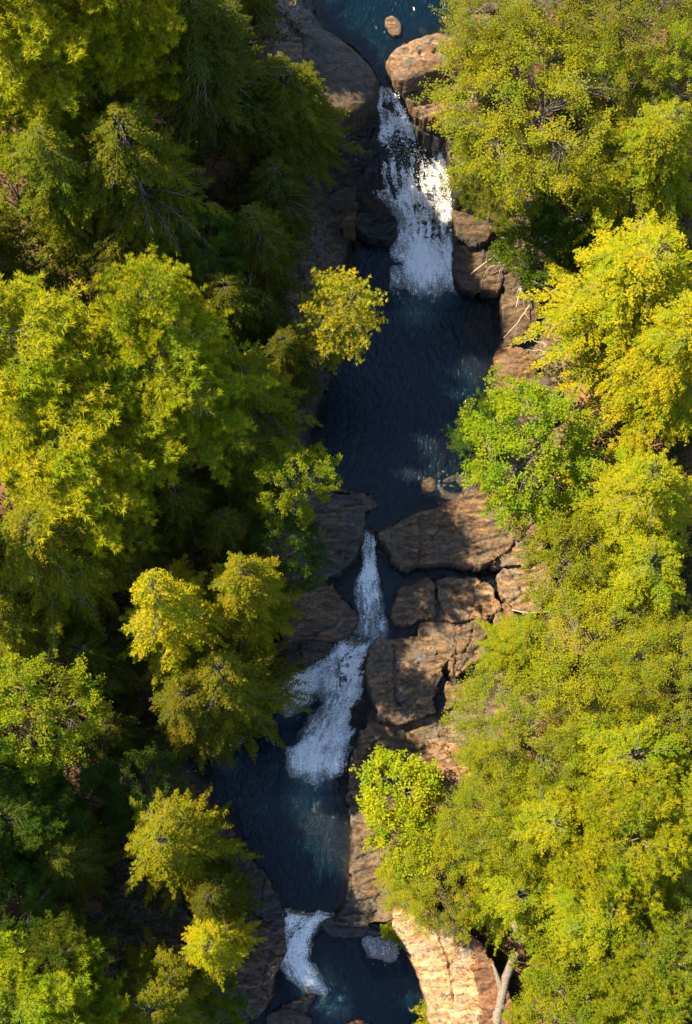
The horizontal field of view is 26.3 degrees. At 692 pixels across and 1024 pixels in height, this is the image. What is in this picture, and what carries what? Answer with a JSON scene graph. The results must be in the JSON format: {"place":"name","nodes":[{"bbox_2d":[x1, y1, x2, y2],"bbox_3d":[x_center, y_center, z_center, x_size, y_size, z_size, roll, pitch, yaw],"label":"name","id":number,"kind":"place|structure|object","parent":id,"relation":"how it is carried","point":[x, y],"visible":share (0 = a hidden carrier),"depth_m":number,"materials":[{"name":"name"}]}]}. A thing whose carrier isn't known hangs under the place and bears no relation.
{"place":"outdoors","nodes":[
{"label":"outdoors","id":0,"kind":"place"},
{"bbox_2d":[204,687,344,915],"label":"stream pool","id":1,"kind":"structure","parent":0,"point":[291,830],"depth_m":78.16,"materials":[{"name":"liquid"}]},
{"bbox_2d":[280,908,334,996],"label":"waterfall","id":2,"kind":"structure","parent":0,"point":[300,966],"depth_m":77.81,"materials":[{"name":"white liquid"}]},
{"bbox_2d":[285,636,378,784],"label":"waterfall","id":3,"kind":"structure","parent":0,"point":[313,760],"depth_m":78.64,"materials":[{"name":"white liquid"}]},
{"bbox_2d":[260,935,426,1023],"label":"stream pool","id":4,"kind":"structure","parent":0,"point":[358,982],"depth_m":77.95,"materials":[{"name":"liquid"}]},
{"bbox_2d":[0,0,691,1023],"bbox_3d":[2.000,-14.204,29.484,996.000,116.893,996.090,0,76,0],"label":"ground","id":5,"kind":"structure","parent":0,"point":[482,324],"depth_m":77.71,"materials":[{"name":"soil"}]},
{"bbox_2d":[0,853,78,953],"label":"leafy tree","id":6,"kind":"object","parent":5,"relation":"on","point":[15,875],"visible":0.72,"depth_m":66.17,"materials":[{"name":"green plant"}]},
{"bbox_2d":[0,589,80,683],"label":"hemlock tree","id":7,"kind":"object","parent":5,"relation":"on","point":[22,632],"visible":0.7,"depth_m":67.87,"materials":[{"name":"green plant"}]},
{"bbox_2d":[0,758,92,889],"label":"pine tree","id":8,"kind":"object","parent":5,"relation":"on","point":[40,812],"visible":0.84,"depth_m":66.60,"materials":[{"name":"green plant"}]},
{"bbox_2d":[3,116,109,289],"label":"hemlock tree","id":9,"kind":"object","parent":5,"relation":"on","point":[71,230],"visible":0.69,"depth_m":66.25,"materials":[{"name":"green plant"}]},
{"bbox_2d":[0,645,114,785],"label":"leafy tree","id":10,"kind":"object","parent":5,"relation":"on","point":[29,671],"visible":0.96,"depth_m":66.69,"materials":[{"name":"green plant"}]},
{"bbox_2d":[0,917,129,1023],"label":"leafy tree","id":11,"kind":"object","parent":5,"relation":"on","point":[51,1000],"visible":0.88,"depth_m":62.56,"materials":[{"name":"green plant"}]},
{"bbox_2d":[12,903,118,999],"bbox_3d":[-12.941,20.417,68.133,5.007,11.656,4.384,41,80,9],"label":"pine tree","id":12,"kind":"object","parent":5,"relation":"on","point":[68,938],"visible":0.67,"depth_m":64.66,"materials":[{"name":"green plant"}]},
{"bbox_2d":[0,0,146,150],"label":"pine tree","id":13,"kind":"object","parent":5,"relation":"on","point":[33,33],"visible":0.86,"depth_m":62.84,"materials":[{"name":"green plant"}]},
{"bbox_2d":[0,268,147,489],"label":"pine tree","id":14,"kind":"object","parent":5,"relation":"on","point":[38,329],"visible":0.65,"depth_m":61.60,"materials":[{"name":"green plant"}]},
{"bbox_2d":[0,493,147,661],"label":"hemlock tree","id":15,"kind":"object","parent":5,"relation":"on","point":[67,572],"visible":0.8,"depth_m":66.32,"materials":[{"name":"green plant"}]},
{"bbox_2d":[31,713,120,810],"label":"leafy tree","id":16,"kind":"object","parent":5,"relation":"on","point":[87,774],"visible":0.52,"depth_m":70.18,"materials":[{"name":"green plant"}]},
{"bbox_2d":[32,811,128,914],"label":"hemlock tree","id":17,"kind":"object","parent":5,"relation":"on","point":[82,869],"visible":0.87,"depth_m":69.18,"materials":[{"name":"green plant"}]},
{"bbox_2d":[39,602,155,724],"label":"hemlock tree","id":18,"kind":"object","parent":5,"relation":"on","point":[101,654],"visible":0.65,"depth_m":71.96,"materials":[{"name":"green plant"}]},
{"bbox_2d":[0,358,197,558],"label":"pine tree","id":19,"kind":"object","parent":5,"relation":"on","point":[97,493],"visible":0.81,"depth_m":62.96,"materials":[{"name":"green plant"}]},
{"bbox_2d":[80,689,169,778],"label":"hemlock tree","id":20,"kind":"object","parent":5,"relation":"on","point":[117,731],"visible":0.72,"depth_m":73.02,"materials":[{"name":"green plant"}]},
{"bbox_2d":[78,228,177,337],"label":"hemlock tree","id":21,"kind":"object","parent":5,"relation":"on","point":[103,260],"visible":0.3,"depth_m":68.94,"materials":[{"name":"green plant"}]},
{"bbox_2d":[58,0,215,130],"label":"pine tree","id":22,"kind":"object","parent":5,"relation":"on","point":[155,15],"visible":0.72,"depth_m":64.33,"materials":[{"name":"green plant"}]},
{"bbox_2d":[91,821,191,985],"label":"flat rock","id":23,"kind":"object","parent":5,"relation":"on","point":[179,928],"visible":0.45,"depth_m":74.39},
{"bbox_2d":[101,509,181,593],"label":"hemlock tree","id":24,"kind":"object","parent":5,"relation":"on","point":[148,561],"visible":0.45,"depth_m":69.96,"materials":[{"name":"green plant"}]},
{"bbox_2d":[92,728,193,847],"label":"leafy tree","id":25,"kind":"object","parent":5,"relation":"on","point":[141,759],"visible":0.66,"depth_m":71.66,"materials":[{"name":"green plant"}]},
{"bbox_2d":[74,89,231,292],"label":"hemlock tree","id":26,"kind":"object","parent":5,"relation":"on","point":[144,153],"visible":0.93,"depth_m":66.25,"materials":[{"name":"green plant"}]},
{"bbox_2d":[91,243,233,399],"bbox_3d":[-8.222,-7.244,68.826,6.676,18.025,7.158,-8,76,-3],"label":"pine tree","id":27,"kind":"object","parent":5,"relation":"on","point":[133,301],"visible":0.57,"depth_m":62.10,"materials":[{"name":"green plant"}]},
{"bbox_2d":[112,926,244,1023],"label":"hemlock tree","id":28,"kind":"object","parent":5,"relation":"on","point":[163,987],"visible":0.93,"depth_m":68.37,"materials":[{"name":"green plant"}]},
{"bbox_2d":[116,553,248,708],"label":"hemlock tree","id":29,"kind":"object","parent":5,"relation":"on","point":[170,617],"visible":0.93,"depth_m":66.92,"materials":[{"name":"green plant"}]},
{"bbox_2d":[90,280,279,494],"bbox_3d":[-8.152,-5.023,69.703,10.031,15.897,8.815,42,80,9],"label":"pine tree","id":30,"kind":"object","parent":5,"relation":"on","point":[167,415],"visible":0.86,"depth_m":64.51,"materials":[{"name":"green plant"}]},
{"bbox_2d":[150,470,225,563],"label":"hemlock tree","id":31,"kind":"object","parent":5,"relation":"on","point":[187,506],"visible":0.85,"depth_m":70.07,"materials":[{"name":"green plant"}]},
{"bbox_2d":[120,776,264,917],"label":"hemlock tree","id":32,"kind":"object","parent":5,"relation":"on","point":[174,843],"visible":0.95,"depth_m":68.33,"materials":[{"name":"green plant"}]},
{"bbox_2d":[148,655,250,780],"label":"hemlock tree","id":33,"kind":"object","parent":5,"relation":"on","point":[180,710],"visible":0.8,"depth_m":70.09,"materials":[{"name":"green plant"}]},
{"bbox_2d":[153,198,249,285],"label":"leafy tree","id":34,"kind":"object","parent":5,"relation":"on","point":[225,223],"visible":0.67,"depth_m":69.85,"materials":[{"name":"green plant"}]},
{"bbox_2d":[130,0,303,169],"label":"hemlock tree","id":35,"kind":"object","parent":5,"relation":"on","point":[212,79],"visible":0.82,"depth_m":67.91,"materials":[{"name":"green plant"}]},
{"bbox_2d":[178,895,267,992],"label":"hemlock tree","id":36,"kind":"object","parent":5,"relation":"on","point":[212,946],"visible":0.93,"depth_m":67.79,"materials":[{"name":"yellow plant"}]},
{"bbox_2d":[180,855,268,927],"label":"hemlock tree","id":37,"kind":"object","parent":5,"relation":"on","point":[227,889],"visible":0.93,"depth_m":69.22,"materials":[{"name":"green plant"}]},
{"bbox_2d":[191,502,274,567],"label":"hemlock tree","id":38,"kind":"object","parent":5,"relation":"on","point":[226,529],"visible":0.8,"depth_m":70.37,"materials":[{"name":"green plant"}]},
{"bbox_2d":[191,270,285,359],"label":"hemlock tree","id":39,"kind":"object","parent":5,"relation":"on","point":[223,289],"visible":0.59,"depth_m":70.67,"materials":[{"name":"green plant"}]},
{"bbox_2d":[182,636,313,763],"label":"hemlock tree","id":40,"kind":"object","parent":5,"relation":"on","point":[244,684],"visible":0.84,"depth_m":70.92,"materials":[{"name":"green plant"}]},
{"bbox_2d":[212,820,286,926],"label":"flat rock","id":41,"kind":"object","parent":5,"relation":"on","point":[272,912],"visible":0.47,"depth_m":76.84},
{"bbox_2d":[194,422,309,520],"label":"hemlock tree","id":42,"kind":"object","parent":5,"relation":"on","point":[242,478],"visible":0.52,"depth_m":71.06,"materials":[{"name":"green plant"}]},
{"bbox_2d":[224,894,286,1022],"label":"flat rock","id":43,"kind":"object","parent":5,"relation":"on","point":[261,967],"visible":0.52,"depth_m":76.38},
{"bbox_2d":[204,551,314,670],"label":"hemlock tree","id":44,"kind":"object","parent":5,"relation":"on","point":[251,587],"visible":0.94,"depth_m":68.21,"materials":[{"name":"green plant"}]},
{"bbox_2d":[208,201,313,312],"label":"hemlock tree","id":45,"kind":"object","parent":5,"relation":"on","point":[265,266],"visible":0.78,"depth_m":72.12,"materials":[{"name":"green plant"}]},
{"bbox_2d":[203,339,323,477],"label":"hemlock tree","id":46,"kind":"object","parent":5,"relation":"on","point":[273,403],"visible":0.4,"depth_m":69.91,"materials":[{"name":"green plant"}]},
{"bbox_2d":[225,147,328,255],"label":"hemlock tree","id":47,"kind":"object","parent":5,"relation":"on","point":[277,184],"visible":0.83,"depth_m":73.00,"materials":[{"name":"green plant"}]},
{"bbox_2d":[236,505,330,595],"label":"leafy tree","id":48,"kind":"object","parent":5,"relation":"on","point":[311,563],"visible":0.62,"depth_m":71.00,"materials":[{"name":"green plant"}]},
{"bbox_2d":[240,435,342,545],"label":"leafy tree","id":49,"kind":"object","parent":5,"relation":"on","point":[270,469],"visible":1,"depth_m":68.61,"materials":[{"name":"green plant"}]},
{"bbox_2d":[262,323,323,423],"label":"hemlock tree","id":50,"kind":"object","parent":5,"relation":"on","point":[285,348],"visible":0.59,"depth_m":72.18,"materials":[{"name":"green plant"}]},
{"bbox_2d":[219,51,371,191],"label":"hemlock tree","id":51,"kind":"object","parent":5,"relation":"on","point":[301,109],"visible":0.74,"depth_m":72.05,"materials":[{"name":"green plant"}]},
{"bbox_2d":[275,570,358,644],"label":"flat rock","id":52,"kind":"object","parent":5,"relation":"on","point":[331,616],"visible":0.59,"depth_m":77.02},
{"bbox_2d":[283,486,377,578],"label":"flat rock","id":53,"kind":"object","parent":5,"relation":"on","point":[345,521],"visible":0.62,"depth_m":77.61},
{"bbox_2d":[301,30,378,151],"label":"boulder","id":54,"kind":"object","parent":5,"relation":"on","point":[351,82],"visible":0.7,"depth_m":75.82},
{"bbox_2d":[292,265,388,375],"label":"pine tree","id":55,"kind":"object","parent":5,"relation":"on","point":[338,292],"visible":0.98,"depth_m":70.89,"materials":[{"name":"green plant"}]},
{"bbox_2d":[0,0,691,1023],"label":"undergrowth","id":56,"kind":"object","parent":5,"relation":"on","point":[200,564],"visible":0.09,"depth_m":75.76,"materials":[{"name":"green plant"}]},
{"bbox_2d":[0,1,691,1023],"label":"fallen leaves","id":57,"kind":"object","parent":5,"relation":"on","point":[324,541],"visible":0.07,"depth_m":76.52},
{"bbox_2d":[335,778,413,927],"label":"flat rock","id":58,"kind":"object","parent":5,"relation":"on","point":[360,908],"visible":0.52,"depth_m":76.58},
{"bbox_2d":[347,719,444,797],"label":"flat rock","id":59,"kind":"object","parent":5,"relation":"on","point":[372,734],"visible":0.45,"depth_m":77.03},
{"bbox_2d":[349,743,450,838],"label":"leafy tree","id":60,"kind":"object","parent":5,"relation":"on","point":[372,802],"visible":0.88,"depth_m":72.51,"materials":[{"name":"green plant"}]},
{"bbox_2d":[361,792,453,889],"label":"leafy tree","id":61,"kind":"object","parent":5,"relation":"on","point":[383,840],"visible":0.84,"depth_m":71.42,"materials":[{"name":"green plant"}]},
{"bbox_2d":[365,636,452,726],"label":"flat rock","id":62,"kind":"object","parent":5,"relation":"on","point":[402,688],"visible":0.94,"depth_m":76.43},
{"bbox_2d":[388,578,436,628],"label":"flat rock","id":63,"kind":"object","parent":5,"relation":"on","point":[413,604],"visible":0.91,"depth_m":77.16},
{"bbox_2d":[385,33,465,96],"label":"boulder","id":64,"kind":"object","parent":5,"relation":"on","point":[408,67],"visible":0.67,"depth_m":75.61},
{"bbox_2d":[372,809,493,946],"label":"bushy tree","id":65,"kind":"object","parent":5,"relation":"on","point":[418,906],"visible":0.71,"depth_m":71.10,"materials":[{"name":"green plant"}]},
{"bbox_2d":[395,740,479,805],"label":"flat rock","id":66,"kind":"object","parent":5,"relation":"on","point":[449,769],"visible":0.34,"depth_m":75.71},
{"bbox_2d":[403,76,479,137],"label":"flat rock","id":67,"kind":"object","parent":5,"relation":"on","point":[421,112],"visible":0.38,"depth_m":76.72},
{"bbox_2d":[390,895,501,1023],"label":"flat rock","id":68,"kind":"object","parent":5,"relation":"on","point":[444,973],"visible":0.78,"depth_m":74.99,"materials":[{"name":"stone"}]},
{"bbox_2d":[377,488,535,572],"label":"flat rock","id":69,"kind":"object","parent":5,"relation":"on","point":[460,535],"visible":0.82,"depth_m":77.31,"materials":[{"name":"stone"}]},
{"bbox_2d":[435,577,489,625],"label":"flat rock","id":70,"kind":"object","parent":5,"relation":"on","point":[458,602],"visible":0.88,"depth_m":77.06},
{"bbox_2d":[450,196,506,249],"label":"boulder","id":71,"kind":"object","parent":5,"relation":"on","point":[469,231],"visible":0.61,"depth_m":79.94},
{"bbox_2d":[451,241,507,301],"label":"boulder","id":72,"kind":"object","parent":5,"relation":"on","point":[465,263],"visible":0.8,"depth_m":80.26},
{"bbox_2d":[441,386,532,477],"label":"leafy tree","id":73,"kind":"object","parent":5,"relation":"on","point":[480,403],"visible":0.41,"depth_m":74.55,"materials":[{"name":"green plant"}]},
{"bbox_2d":[466,934,511,1023],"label":"flat rock","id":74,"kind":"object","parent":5,"relation":"on","point":[484,977],"visible":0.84,"depth_m":74.44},
{"bbox_2d":[439,101,557,232],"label":"bushy tree","id":75,"kind":"object","parent":5,"relation":"on","point":[505,219],"visible":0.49,"depth_m":73.28,"materials":[{"name":"green plant"}]},
{"bbox_2d":[425,749,580,883],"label":"bushy tree","id":76,"kind":"object","parent":5,"relation":"on","point":[472,847],"visible":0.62,"depth_m":68.08,"materials":[{"name":"green plant"}]},
{"bbox_2d":[461,862,554,955],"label":"hemlock tree","id":77,"kind":"object","parent":5,"relation":"on","point":[509,904],"visible":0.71,"depth_m":69.54,"materials":[{"name":"green plant"}]},
{"bbox_2d":[474,610,555,683],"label":"hemlock tree","id":78,"kind":"object","parent":5,"relation":"on","point":[504,649],"visible":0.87,"depth_m":71.66,"materials":[{"name":"green plant"}]},
{"bbox_2d":[430,0,604,124],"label":"bushy tree","id":79,"kind":"object","parent":5,"relation":"on","point":[465,39],"visible":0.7,"depth_m":69.98,"materials":[{"name":"green plant"}]},
{"bbox_2d":[430,648,607,812],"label":"bushy tree","id":80,"kind":"object","parent":5,"relation":"on","point":[482,751],"visible":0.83,"depth_m":68.27,"materials":[{"name":"green plant"}]},
{"bbox_2d":[458,745,584,899],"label":"hemlock tree","id":81,"kind":"object","parent":5,"relation":"on","point":[558,835],"visible":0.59,"depth_m":67.07,"materials":[{"name":"green plant"}]},
{"bbox_2d":[498,260,544,346],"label":"boulder","id":82,"kind":"object","parent":5,"relation":"on","point":[508,311],"visible":0.46,"depth_m":79.72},
{"bbox_2d":[496,554,551,616],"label":"flat rock","id":83,"kind":"object","parent":5,"relation":"on","point":[510,588],"visible":0.59,"depth_m":76.98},
{"bbox_2d":[456,362,608,538],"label":"leafy tree","id":84,"kind":"object","parent":5,"relation":"on","point":[506,403],"visible":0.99,"depth_m":70.78,"materials":[{"name":"green plant"}]},
{"bbox_2d":[483,201,582,294],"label":"leafy tree","id":85,"kind":"object","parent":5,"relation":"on","point":[562,252],"visible":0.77,"depth_m":76.05,"materials":[{"name":"green plant"}]},
{"bbox_2d":[407,0,659,213],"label":"bushy tree","id":86,"kind":"object","parent":5,"relation":"on","point":[556,172],"visible":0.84,"depth_m":70.17,"materials":[{"name":"green plant"}]},
{"bbox_2d":[499,965,619,1023],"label":"bushy tree","id":87,"kind":"object","parent":5,"relation":"on","point":[526,1010],"visible":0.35,"depth_m":69.36,"materials":[{"name":"green plant"}]},
{"bbox_2d":[507,917,628,1023],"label":"leafy tree","id":88,"kind":"object","parent":5,"relation":"on","point":[586,1013],"visible":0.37,"depth_m":67.83,"materials":[{"name":"green plant"}]},
{"bbox_2d":[513,498,625,616],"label":"leafy tree","id":89,"kind":"object","parent":5,"relation":"on","point":[547,529],"visible":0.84,"depth_m":70.15,"materials":[{"name":"green plant"}]},
{"bbox_2d":[529,170,614,246],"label":"leafy tree","id":90,"kind":"object","parent":5,"relation":"on","point":[547,219],"visible":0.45,"depth_m":75.10,"materials":[{"name":"green plant"}]},
{"bbox_2d":[508,866,653,987],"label":"hemlock tree","id":91,"kind":"object","parent":5,"relation":"on","point":[569,934],"visible":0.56,"depth_m":65.55,"materials":[{"name":"green plant"}]},
{"bbox_2d":[509,576,688,741],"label":"bushy tree","id":92,"kind":"object","parent":5,"relation":"on","point":[600,625],"visible":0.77,"depth_m":68.38,"materials":[{"name":"green plant"}]},
{"bbox_2d":[509,206,691,430],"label":"hemlock tree","id":93,"kind":"object","parent":5,"relation":"on","point":[635,278],"visible":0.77,"depth_m":69.83,"materials":[{"name":"yellow plant"}]},
{"bbox_2d":[526,755,691,937],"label":"pine tree","id":94,"kind":"object","parent":5,"relation":"on","point":[604,848],"visible":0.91,"depth_m":63.54,"materials":[{"name":"green plant"}]},
{"bbox_2d":[534,700,691,794],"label":"hemlock tree","id":95,"kind":"object","parent":5,"relation":"on","point":[645,744],"visible":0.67,"depth_m":66.08,"materials":[{"name":"green plant"}]},
{"bbox_2d":[538,0,691,126],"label":"bushy tree","id":96,"kind":"object","parent":5,"relation":"on","point":[675,13],"visible":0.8,"depth_m":69.30,"materials":[{"name":"green plant"}]},
{"bbox_2d":[549,429,691,576],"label":"leafy tree","id":97,"kind":"object","parent":5,"relation":"on","point":[647,490],"visible":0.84,"depth_m":68.82,"materials":[{"name":"yellow plant"}]},
{"bbox_2d":[559,95,691,247],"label":"hemlock tree","id":98,"kind":"object","parent":5,"relation":"on","point":[648,176],"visible":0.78,"depth_m":70.80,"materials":[{"name":"green plant"}]},
{"bbox_2d":[564,519,691,661],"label":"hemlock tree","id":99,"kind":"object","parent":5,"relation":"on","point":[662,585],"visible":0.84,"depth_m":67.90,"materials":[{"name":"green plant"}]},
{"bbox_2d":[575,605,691,755],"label":"bushy tree","id":100,"kind":"object","parent":5,"relation":"on","point":[624,665],"visible":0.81,"depth_m":67.33,"materials":[{"name":"green plant"}]},
{"bbox_2d":[578,892,691,1023],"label":"pine tree","id":101,"kind":"object","parent":5,"relation":"on","point":[641,967],"visible":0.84,"depth_m":63.88,"materials":[{"name":"green plant"}]},
{"bbox_2d":[588,287,691,460],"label":"hemlock tree","id":102,"kind":"object","parent":5,"relation":"on","point":[665,349],"visible":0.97,"depth_m":68.77,"materials":[{"name":"yellow plant"}]},
{"bbox_2d":[622,13,691,130],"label":"leafy tree","id":103,"kind":"object","parent":5,"relation":"on","point":[682,43],"visible":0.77,"depth_m":68.48,"materials":[{"name":"green plant"}]},
{"bbox_2d":[353,529,389,638],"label":"waterfall","id":104,"kind":"structure","parent":0,"point":[369,570],"depth_m":77.73,"materials":[{"name":"white liquid"}]},
{"bbox_2d":[318,0,461,72],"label":"stream pool","id":105,"kind":"structure","parent":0,"point":[361,23],"depth_m":77.19,"materials":[{"name":"liquid"}]},
{"bbox_2d":[317,240,496,527],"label":"stream pool","id":106,"kind":"structure","parent":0,"point":[405,388],"depth_m":79.58,"materials":[{"name":"liquid"}]},
{"bbox_2d":[372,87,456,298],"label":"waterfall","id":107,"kind":"structure","parent":0,"point":[424,261],"depth_m":80.72,"materials":[{"name":"white liquid"}]},
{"bbox_2d":[340,547,498,644],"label":"stream pool","id":108,"kind":"structure","parent":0,"point":[391,578],"depth_m":77.98,"materials":[{"name":"liquid"}]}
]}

